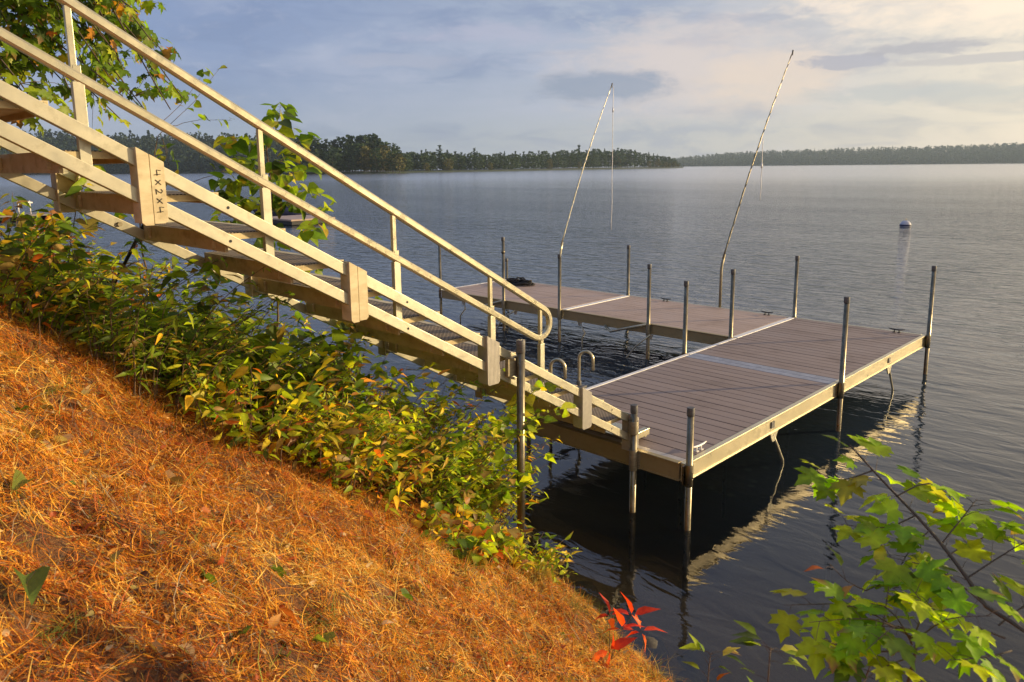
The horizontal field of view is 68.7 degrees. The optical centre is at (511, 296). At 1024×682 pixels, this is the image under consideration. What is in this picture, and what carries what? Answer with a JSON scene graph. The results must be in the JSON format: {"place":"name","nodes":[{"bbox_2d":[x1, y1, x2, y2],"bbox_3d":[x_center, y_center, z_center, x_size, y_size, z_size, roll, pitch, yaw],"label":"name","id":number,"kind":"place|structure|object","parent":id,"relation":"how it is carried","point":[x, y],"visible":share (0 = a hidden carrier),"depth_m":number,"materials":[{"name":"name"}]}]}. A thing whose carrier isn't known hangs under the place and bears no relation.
{"place":"outdoors","nodes":[
{"label":"outdoors","id":0,"kind":"place"},
{"bbox_2d":[22,164,234,174],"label":"hills","id":1,"kind":"structure","parent":0,"point":[180,172],"depth_m":698.41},
{"bbox_2d":[0,128,297,174],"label":"wooded hillside","id":2,"kind":"structure","parent":1,"relation":"on","point":[185,155],"depth_m":745.71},
{"bbox_2d":[280,171,406,174],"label":"headland ground","id":3,"kind":"structure","parent":0,"point":[348,172],"depth_m":426.70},
{"bbox_2d":[308,137,324,154],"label":"leafy tree","id":4,"kind":"object","parent":3,"relation":"on","point":[318,143],"visible":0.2,"depth_m":442.04,"materials":[{"name":"green plant"}]},
{"bbox_2d":[313,149,327,160],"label":"leafy tree","id":5,"kind":"object","parent":3,"relation":"on","point":[319,151],"visible":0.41,"depth_m":419.37,"materials":[{"name":"green plant"}]},
{"bbox_2d":[324,151,341,169],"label":"leafy tree","id":6,"kind":"object","parent":3,"relation":"on","point":[335,156],"visible":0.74,"depth_m":415.10,"materials":[{"name":"green plant"}]},
{"bbox_2d":[330,147,348,169],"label":"leafy tree","id":7,"kind":"object","parent":3,"relation":"on","point":[338,150],"visible":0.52,"depth_m":423.33,"materials":[{"name":"green plant"}]},
{"bbox_2d":[334,136,354,171],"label":"leafy tree","id":8,"kind":"object","parent":3,"relation":"on","point":[343,138],"visible":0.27,"depth_m":446.42,"materials":[{"name":"green plant"}]},
{"bbox_2d":[340,152,357,171],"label":"leafy tree","id":9,"kind":"object","parent":3,"relation":"on","point":[351,168],"visible":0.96,"depth_m":424.33,"materials":[{"name":"green plant"}]},
{"bbox_2d":[350,143,368,171],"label":"leafy tree","id":10,"kind":"object","parent":3,"relation":"on","point":[360,144],"visible":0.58,"depth_m":428.95,"materials":[{"name":"green plant"}]},
{"bbox_2d":[352,136,375,171],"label":"leafy tree","id":11,"kind":"object","parent":3,"relation":"on","point":[357,138],"visible":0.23,"depth_m":448.53,"materials":[{"name":"green plant"}]},
{"bbox_2d":[357,146,371,171],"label":"leafy tree","id":12,"kind":"object","parent":3,"relation":"on","point":[363,148],"visible":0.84,"depth_m":425.96,"materials":[{"name":"green plant"}]},
{"bbox_2d":[359,135,376,171],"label":"leafy tree","id":13,"kind":"object","parent":3,"relation":"on","point":[367,138],"visible":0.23,"depth_m":449.38,"materials":[{"name":"green plant"}]},
{"bbox_2d":[367,136,377,171],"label":"pine tree","id":14,"kind":"object","parent":3,"relation":"on","point":[373,146],"visible":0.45,"depth_m":446.55,"materials":[{"name":"green plant"}]},
{"bbox_2d":[369,148,384,173],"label":"leafy tree","id":15,"kind":"object","parent":3,"relation":"on","point":[375,167],"visible":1,"depth_m":423.32,"materials":[{"name":"green plant"}]},
{"bbox_2d":[378,145,392,171],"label":"leafy tree","id":16,"kind":"object","parent":3,"relation":"on","point":[384,150],"visible":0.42,"depth_m":434.87,"materials":[{"name":"green plant"}]},
{"bbox_2d":[381,142,400,171],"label":"leafy tree","id":17,"kind":"object","parent":3,"relation":"on","point":[393,145],"visible":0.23,"depth_m":445.14,"materials":[{"name":"green plant"}]},
{"bbox_2d":[385,151,399,172],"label":"leafy tree","id":18,"kind":"object","parent":3,"relation":"on","point":[392,168],"visible":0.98,"depth_m":421.20,"materials":[{"name":"green plant"}]},
{"bbox_2d":[393,154,406,172],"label":"leafy tree","id":19,"kind":"object","parent":3,"relation":"on","point":[401,158],"visible":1,"depth_m":421.66,"materials":[{"name":"green plant"}]},
{"bbox_2d":[398,155,411,171],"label":"leafy tree","id":20,"kind":"object","parent":3,"relation":"on","point":[407,165],"visible":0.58,"depth_m":440.70,"materials":[{"name":"green plant"}]},
{"bbox_2d":[0,163,1023,541],"bbox_3d":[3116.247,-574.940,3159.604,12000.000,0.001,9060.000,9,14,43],"label":"water","id":21,"kind":"structure","parent":0,"point":[952,419],"depth_m":22.17,"materials":[{"name":"liquid"}]},
{"bbox_2d":[0,200,52,221],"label":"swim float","id":22,"kind":"object","parent":21,"relation":"on","point":[43,216],"visible":0.34,"depth_m":44.45,"materials":[{"name":"plastic"}]},
{"bbox_2d":[253,203,309,215],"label":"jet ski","id":23,"kind":"object","parent":21,"relation":"on","point":[286,212],"visible":0.06,"depth_m":43.88,"materials":[{"name":"black plastic"}]},
{"bbox_2d":[272,215,334,224],"bbox_3d":[-11.521,-4.124,40.094,3.400,0.295,2.600,9,14,43],"label":"floating dock","id":24,"kind":"object","parent":21,"relation":"on","point":[292,220],"visible":0.58,"depth_m":38.92,"materials":[{"name":"beige"}]},
{"bbox_2d":[899,219,911,226],"bbox_3d":[17.879,-3.292,34.028,0.492,0.514,0.492,9,14,43],"label":"mooring buoy","id":25,"kind":"object","parent":21,"relation":"on","point":[905,223],"visible":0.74,"depth_m":33.86,"materials":[{"name":"white plastic"}]},
{"bbox_2d":[0,310,1023,681],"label":"ground","id":26,"kind":"structure","parent":0,"point":[746,558],"depth_m":5.72,"materials":[{"name":"plant"}]},
{"bbox_2d":[11,469,36,492],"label":"fallen leaf","id":27,"kind":"object","parent":26,"relation":"on","point":[22,480],"visible":1,"depth_m":2.19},
{"bbox_2d":[12,566,49,604],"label":"fallen leaf","id":28,"kind":"object","parent":26,"relation":"on","point":[36,581],"visible":1,"depth_m":1.79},
{"bbox_2d":[19,425,43,440],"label":"fallen leaf","id":29,"kind":"object","parent":26,"relation":"on","point":[34,431],"visible":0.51,"depth_m":2.69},
{"bbox_2d":[40,377,76,398],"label":"grass tuft","id":30,"kind":"object","parent":26,"relation":"on","point":[55,388],"visible":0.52,"depth_m":3.13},
{"bbox_2d":[51,433,73,440],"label":"fallen leaf","id":31,"kind":"object","parent":26,"relation":"on","point":[65,437],"visible":0.82,"depth_m":2.77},
{"bbox_2d":[0,185,133,275],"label":"leafy shrub","id":32,"kind":"object","parent":26,"relation":"on","point":[90,222],"visible":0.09,"depth_m":5.95,"materials":[{"name":"green plant"}]},
{"bbox_2d":[0,199,146,351],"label":"leafy shrub","id":33,"kind":"object","parent":26,"relation":"on","point":[18,272],"visible":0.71,"depth_m":3.80,"materials":[{"name":"green plant"}]},
{"bbox_2d":[33,587,113,648],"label":"grass tuft","id":34,"kind":"object","parent":26,"relation":"on","point":[59,627],"visible":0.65,"depth_m":1.76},
{"bbox_2d":[0,224,179,352],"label":"leafy shrub","id":35,"kind":"object","parent":26,"relation":"on","point":[130,273],"visible":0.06,"depth_m":4.70,"materials":[{"name":"green plant"}]},
{"bbox_2d":[0,229,180,349],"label":"leafy shrub","id":36,"kind":"object","parent":26,"relation":"on","point":[129,276],"visible":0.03,"depth_m":5.37,"materials":[{"name":"green plant"}]},
{"bbox_2d":[0,0,197,147],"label":"maple tree","id":37,"kind":"object","parent":26,"relation":"on","point":[42,36],"visible":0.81,"depth_m":5.30,"materials":[{"name":"green plant"}]},
{"bbox_2d":[0,149,276,386],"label":"leafy shrub","id":38,"kind":"object","parent":26,"relation":"on","point":[66,230],"visible":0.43,"depth_m":4.17,"materials":[{"name":"green plant"}]},
{"bbox_2d":[149,641,162,657],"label":"fallen leaf","id":39,"kind":"object","parent":26,"relation":"on","point":[159,647],"visible":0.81,"depth_m":1.80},
{"bbox_2d":[59,274,265,376],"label":"leafy shrub","id":40,"kind":"object","parent":26,"relation":"on","point":[214,316],"depth_m":5.23,"materials":[{"name":"green plant"}]},
{"bbox_2d":[165,470,182,483],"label":"fallen leaf","id":41,"kind":"object","parent":26,"relation":"on","point":[174,477],"visible":0.88,"depth_m":2.96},
{"bbox_2d":[178,643,196,661],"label":"fallen leaf","id":42,"kind":"object","parent":26,"relation":"on","point":[182,647],"visible":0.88,"depth_m":1.84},
{"bbox_2d":[59,238,322,429],"bbox_3d":[-1.751,0.246,4.322,1.522,1.213,1.501,9,14,43],"label":"leafy shrub","id":43,"kind":"object","parent":26,"relation":"on","point":[98,336],"visible":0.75,"depth_m":3.98,"materials":[{"name":"green plant"}]},
{"bbox_2d":[139,65,245,287],"bbox_3d":[-2.473,-0.399,5.907,0.791,2.766,0.328,-4,10,-20],"label":"twiggy sapling","id":44,"kind":"object","parent":26,"relation":"on","point":[200,73],"visible":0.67,"depth_m":5.69,"materials":[{"name":"green plant"}]},
{"bbox_2d":[199,566,220,590],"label":"fallen leaf","id":45,"kind":"object","parent":26,"relation":"on","point":[210,575],"visible":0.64,"depth_m":2.24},
{"bbox_2d":[229,625,252,639],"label":"fallen leaf","id":46,"kind":"object","parent":26,"relation":"on","point":[245,630],"visible":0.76,"depth_m":2.05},
{"bbox_2d":[140,300,372,404],"bbox_3d":[-1.820,0.546,5.506,1.764,1.373,1.549,-6,11,-27],"label":"leafy shrub","id":47,"kind":"object","parent":26,"relation":"on","point":[297,315],"visible":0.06,"depth_m":5.27,"materials":[{"name":"green plant"}]},
{"bbox_2d":[143,274,398,438],"bbox_3d":[-1.573,0.414,5.003,1.621,1.210,1.596,9,14,43],"label":"leafy shrub","id":48,"kind":"object","parent":26,"relation":"on","point":[276,334],"visible":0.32,"depth_m":4.64,"materials":[{"name":"green plant"}]},
{"bbox_2d":[207,102,336,326],"bbox_3d":[-1.853,-0.105,5.833,1.123,2.790,0.944,0,10,2],"label":"vine sapling","id":49,"kind":"object","parent":26,"relation":"on","point":[274,169],"visible":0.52,"depth_m":5.69,"materials":[{"name":"green plant"}]},
{"bbox_2d":[271,565,286,576],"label":"fallen leaf","id":50,"kind":"object","parent":26,"relation":"on","point":[281,573],"visible":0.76,"depth_m":2.51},
{"bbox_2d":[278,606,298,630],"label":"fallen leaf","id":51,"kind":"object","parent":26,"relation":"on","point":[287,611],"visible":0.94,"depth_m":2.29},
{"bbox_2d":[164,298,416,482],"bbox_3d":[-1.302,0.584,4.324,1.338,1.113,1.292,9,14,43],"label":"leafy shrub","id":52,"kind":"object","parent":26,"relation":"on","point":[235,414],"visible":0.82,"depth_m":4.06,"materials":[{"name":"green plant"}]},
{"bbox_2d":[312,632,335,641],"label":"fallen leaf","id":53,"kind":"object","parent":26,"relation":"on","point":[328,636],"visible":0.94,"depth_m":2.20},
{"bbox_2d":[0,0,648,548],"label":"dock stairs","id":54,"kind":"structure","parent":26,"relation":"on","point":[400,326],"depth_m":3.97,"materials":[{"name":"metal"}]},
{"bbox_2d":[297,587,364,641],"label":"grass tuft","id":55,"kind":"object","parent":26,"relation":"on","point":[325,614],"visible":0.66,"depth_m":2.40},
{"bbox_2d":[0,299,675,681],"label":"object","id":56,"kind":"structure","parent":26,"relation":"on","point":[184,491],"depth_m":2.73,"materials":[{"name":"plant"}]},
{"bbox_2d":[266,369,455,516],"bbox_3d":[-0.851,0.948,4.525,1.048,0.805,1.244,9,14,43],"label":"leafy shrub","id":57,"kind":"object","parent":26,"relation":"on","point":[336,472],"visible":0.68,"depth_m":4.24,"materials":[{"name":"green plant"}]},
{"bbox_2d":[257,340,493,505],"bbox_3d":[-0.867,0.871,4.899,1.564,1.108,1.542,9,14,43],"label":"leafy shrub","id":58,"kind":"object","parent":26,"relation":"on","point":[347,405],"visible":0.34,"depth_m":4.53,"materials":[{"name":"green plant"}]},
{"bbox_2d":[329,380,448,443],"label":"leafy shrub","id":59,"kind":"object","parent":26,"relation":"on","point":[381,381],"visible":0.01,"depth_m":5.51,"materials":[{"name":"green plant"}]},
{"bbox_2d":[299,351,504,449],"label":"leafy shrub","id":60,"kind":"object","parent":26,"relation":"on","point":[410,378],"visible":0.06,"depth_m":5.41,"materials":[{"name":"green plant"}]},
{"bbox_2d":[401,588,412,600],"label":"fallen leaf","id":61,"kind":"object","parent":26,"relation":"on","point":[405,592],"visible":1,"depth_m":2.87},
{"bbox_2d":[350,381,561,523],"bbox_3d":[-0.383,1.055,5.006,1.459,1.064,1.176,0,10,1],"label":"leafy shrub","id":62,"kind":"object","parent":26,"relation":"on","point":[465,481],"visible":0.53,"depth_m":4.74,"materials":[{"name":"green plant"}]},
{"bbox_2d":[358,371,576,525],"bbox_3d":[-0.310,1.180,5.465,1.597,1.264,1.397,-3,10,-12],"label":"leafy shrub","id":63,"kind":"object","parent":26,"relation":"on","point":[500,457],"visible":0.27,"depth_m":5.11,"materials":[{"name":"green plant"}]},
{"bbox_2d":[409,496,533,567],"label":"leafy shrub","id":64,"kind":"object","parent":26,"relation":"on","point":[490,543],"visible":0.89,"depth_m":4.37,"materials":[{"name":"green plant"}]},
{"bbox_2d":[416,422,559,528],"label":"leafy shrub","id":65,"kind":"object","parent":26,"relation":"on","point":[511,512],"visible":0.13,"depth_m":5.41,"materials":[{"name":"green plant"}]},
{"bbox_2d":[474,518,581,582],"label":"leafy shrub","id":66,"kind":"object","parent":26,"relation":"on","point":[555,562],"visible":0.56,"depth_m":4.71,"materials":[{"name":"green plant"}]},
{"bbox_2d":[515,551,577,593],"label":"grass tuft","id":67,"kind":"object","parent":26,"relation":"on","point":[544,574],"visible":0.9,"depth_m":4.50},
{"bbox_2d":[546,579,602,628],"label":"grass tuft","id":68,"kind":"object","parent":26,"relation":"on","point":[575,605],"visible":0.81,"depth_m":4.23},
{"bbox_2d":[572,581,597,599],"bbox_3d":[0.501,2.068,5.216,0.199,0.128,0.280,0,10,3],"label":"stone","id":69,"kind":"object","parent":26,"relation":"on","point":[589,588],"visible":0.56,"depth_m":5.18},
{"bbox_2d":[596,613,647,653],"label":"grass tuft","id":70,"kind":"object","parent":26,"relation":"on","point":[606,628],"visible":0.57,"depth_m":4.12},
{"bbox_2d":[605,604,648,634],"bbox_3d":[0.735,2.114,4.870,0.271,0.173,0.357,-8,12,-36],"label":"stone","id":71,"kind":"object","parent":26,"relation":"on","point":[628,617],"visible":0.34,"depth_m":4.81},
{"bbox_2d":[591,594,664,664],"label":"red creeper","id":72,"kind":"object","parent":26,"relation":"on","point":[620,643],"visible":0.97,"depth_m":3.65,"materials":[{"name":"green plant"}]},
{"bbox_2d":[632,635,668,665],"bbox_3d":[0.827,2.144,4.513,0.237,0.148,0.290,0,10,4],"label":"stone","id":73,"kind":"object","parent":26,"relation":"on","point":[657,649],"visible":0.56,"depth_m":4.47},
{"bbox_2d":[624,649,690,681],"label":"grass tuft","id":74,"kind":"object","parent":26,"relation":"on","point":[655,668],"visible":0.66,"depth_m":3.83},
{"bbox_2d":[438,237,936,596],"bbox_3d":[0.640,1.202,10.841,8.066,3.712,6.245,9,14,43],"label":"dock","id":75,"kind":"object","parent":26,"relation":"on","point":[744,380],"visible":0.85,"depth_m":8.34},
{"bbox_2d":[506,277,534,285],"bbox_3d":[0.140,-0.316,14.844,0.691,0.138,0.413,9,14,43],"label":"coiled rope","id":76,"kind":"object","parent":75,"relation":"on","point":[521,281],"visible":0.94,"depth_m":14.74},
{"bbox_2d":[559,83,613,253],"bbox_3d":[1.491,-2.205,14.931,0.050,4.093,1.655,9,14,44],"label":"mooring whip","id":77,"kind":"object","parent":75,"relation":"attached to","point":[561,246],"visible":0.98,"depth_m":14.85,"materials":[{"name":"plastic"}]},
{"bbox_2d":[718,50,793,306],"bbox_3d":[4.179,-2.020,12.753,0.044,4.420,2.281,9,14,43],"label":"mooring whip","id":78,"kind":"object","parent":75,"relation":"attached to","point":[720,280],"visible":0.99,"depth_m":12.40,"materials":[{"name":"plastic"}]},
{"bbox_2d":[675,671,701,681],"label":"stone","id":79,"kind":"object","parent":26,"relation":"on","point":[687,676],"visible":0.94,"depth_m":4.24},
{"bbox_2d":[677,648,721,681],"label":"stone","id":80,"kind":"object","parent":26,"relation":"on","point":[698,659],"visible":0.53,"depth_m":4.47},
{"bbox_2d":[679,633,744,681],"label":"seedling","id":81,"kind":"object","parent":26,"relation":"on","point":[696,645],"visible":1,"depth_m":2.45,"materials":[{"name":"green plant"}]},
{"bbox_2d":[728,620,807,681],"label":"seedling","id":82,"kind":"object","parent":26,"relation":"on","point":[745,639],"visible":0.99,"depth_m":2.04,"materials":[{"name":"green plant"}]},
{"bbox_2d":[804,544,912,678],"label":"autumn twig","id":83,"kind":"object","parent":26,"relation":"on","point":[880,553],"visible":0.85,"depth_m":1.66,"materials":[{"name":"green plant"}]},
{"bbox_2d":[768,558,1023,681],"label":"maple sapling","id":84,"kind":"object","parent":26,"relation":"on","point":[852,624],"visible":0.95,"depth_m":1.52,"materials":[{"name":"green plant"}]},
{"bbox_2d":[794,435,1023,681],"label":"maple sapling","id":85,"kind":"object","parent":26,"relation":"on","point":[873,531],"visible":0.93,"depth_m":1.75,"materials":[{"name":"green plant"}]},
{"bbox_2d":[0,0,1023,167],"label":"sky","id":86,"kind":"structure","parent":0,"point":[692,78],"materials":[{"name":"blue"}]},
{"bbox_2d":[378,167,682,172],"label":"shoreline","id":87,"kind":"structure","parent":0,"point":[456,170],"depth_m":615.03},
{"bbox_2d":[410,154,421,169],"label":"leafy tree","id":88,"kind":"object","parent":87,"relation":"on","point":[415,162],"visible":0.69,"depth_m":512.22,"materials":[{"name":"green plant"}]},
{"bbox_2d":[417,152,429,169],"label":"leafy tree","id":89,"kind":"object","parent":87,"relation":"on","point":[422,159],"visible":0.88,"depth_m":509.78,"materials":[{"name":"green plant"}]},
{"bbox_2d":[428,155,437,170],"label":"leafy tree","id":90,"kind":"object","parent":87,"relation":"on","point":[435,160],"visible":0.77,"depth_m":519.75,"materials":[{"name":"green plant"}]},
{"bbox_2d":[431,152,445,170],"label":"leafy tree","id":91,"kind":"object","parent":87,"relation":"on","point":[442,161],"visible":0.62,"depth_m":529.43,"materials":[{"name":"green plant"}]},
{"bbox_2d":[436,152,447,169],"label":"leafy tree","id":92,"kind":"object","parent":87,"relation":"on","point":[444,157],"visible":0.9,"depth_m":526.40,"materials":[{"name":"green plant"}]},
{"bbox_2d":[443,159,453,170],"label":"leafy tree","id":93,"kind":"object","parent":87,"relation":"on","point":[449,165],"visible":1,"depth_m":524.15,"materials":[{"name":"green plant"}]},
{"bbox_2d":[455,156,466,169],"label":"leafy tree","id":94,"kind":"object","parent":87,"relation":"on","point":[460,165],"visible":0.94,"depth_m":547.25,"materials":[{"name":"green plant"}]},
{"bbox_2d":[471,157,482,169],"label":"leafy tree","id":95,"kind":"object","parent":87,"relation":"on","point":[478,161],"visible":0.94,"depth_m":555.17,"materials":[{"name":"green plant"}]},
{"bbox_2d":[482,154,492,168],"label":"leafy tree","id":96,"kind":"object","parent":87,"relation":"on","point":[489,158],"visible":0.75,"depth_m":567.86,"materials":[{"name":"green plant"}]},
{"bbox_2d":[498,156,507,168],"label":"leafy tree","id":97,"kind":"object","parent":87,"relation":"on","point":[500,161],"visible":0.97,"depth_m":579.58,"materials":[{"name":"green plant"}]},
{"bbox_2d":[525,154,533,167],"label":"leafy tree","id":98,"kind":"object","parent":87,"relation":"on","point":[531,158],"visible":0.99,"depth_m":628.22,"materials":[{"name":"green plant"}]},
{"bbox_2d":[553,153,562,168],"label":"leafy tree","id":99,"kind":"object","parent":87,"relation":"on","point":[559,157],"visible":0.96,"depth_m":677.95,"materials":[{"name":"green plant"}]},
{"bbox_2d":[563,153,576,168],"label":"leafy tree","id":100,"kind":"object","parent":87,"relation":"on","point":[571,164],"visible":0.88,"depth_m":704.34,"materials":[{"name":"green plant"}]},
{"bbox_2d":[586,151,598,167],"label":"leafy tree","id":101,"kind":"object","parent":87,"relation":"on","point":[594,158],"visible":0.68,"depth_m":742.77,"materials":[{"name":"green plant"}]},
{"bbox_2d":[597,151,607,167],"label":"leafy tree","id":102,"kind":"object","parent":87,"relation":"on","point":[605,160],"visible":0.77,"depth_m":764.55,"materials":[{"name":"green plant"}]},
{"bbox_2d":[604,151,618,166],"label":"leafy tree","id":103,"kind":"object","parent":87,"relation":"on","point":[609,152],"visible":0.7,"depth_m":776.04,"materials":[{"name":"green plant"}]},
{"bbox_2d":[610,151,623,167],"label":"leafy tree","id":104,"kind":"object","parent":87,"relation":"on","point":[619,156],"visible":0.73,"depth_m":778.06,"materials":[{"name":"green plant"}]},
{"bbox_2d":[613,150,627,167],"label":"leafy tree","id":105,"kind":"object","parent":87,"relation":"on","point":[622,152],"visible":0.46,"depth_m":793.96,"materials":[{"name":"green plant"}]},
{"bbox_2d":[622,154,634,167],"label":"leafy tree","id":106,"kind":"object","parent":87,"relation":"on","point":[630,162],"visible":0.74,"depth_m":807.50,"materials":[{"name":"green plant"}]},
{"bbox_2d":[627,151,639,166],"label":"leafy tree","id":107,"kind":"object","parent":87,"relation":"on","point":[636,159],"visible":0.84,"depth_m":810.58,"materials":[{"name":"green plant"}]},
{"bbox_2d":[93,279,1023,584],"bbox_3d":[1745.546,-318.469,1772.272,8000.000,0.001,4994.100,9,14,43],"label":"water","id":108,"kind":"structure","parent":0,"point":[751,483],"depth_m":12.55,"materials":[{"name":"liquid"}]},
{"bbox_2d":[681,151,1023,166],"bbox_3d":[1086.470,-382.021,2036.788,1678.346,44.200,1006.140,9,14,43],"label":"hills","id":109,"kind":"structure","parent":0,"point":[771,164],"depth_m":1853.02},
{"bbox_2d":[667,142,1023,165],"bbox_3d":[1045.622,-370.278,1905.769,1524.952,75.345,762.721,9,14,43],"label":"wooded shoreline","id":110,"kind":"structure","parent":109,"relation":"on","point":[997,153],"depth_m":1961.70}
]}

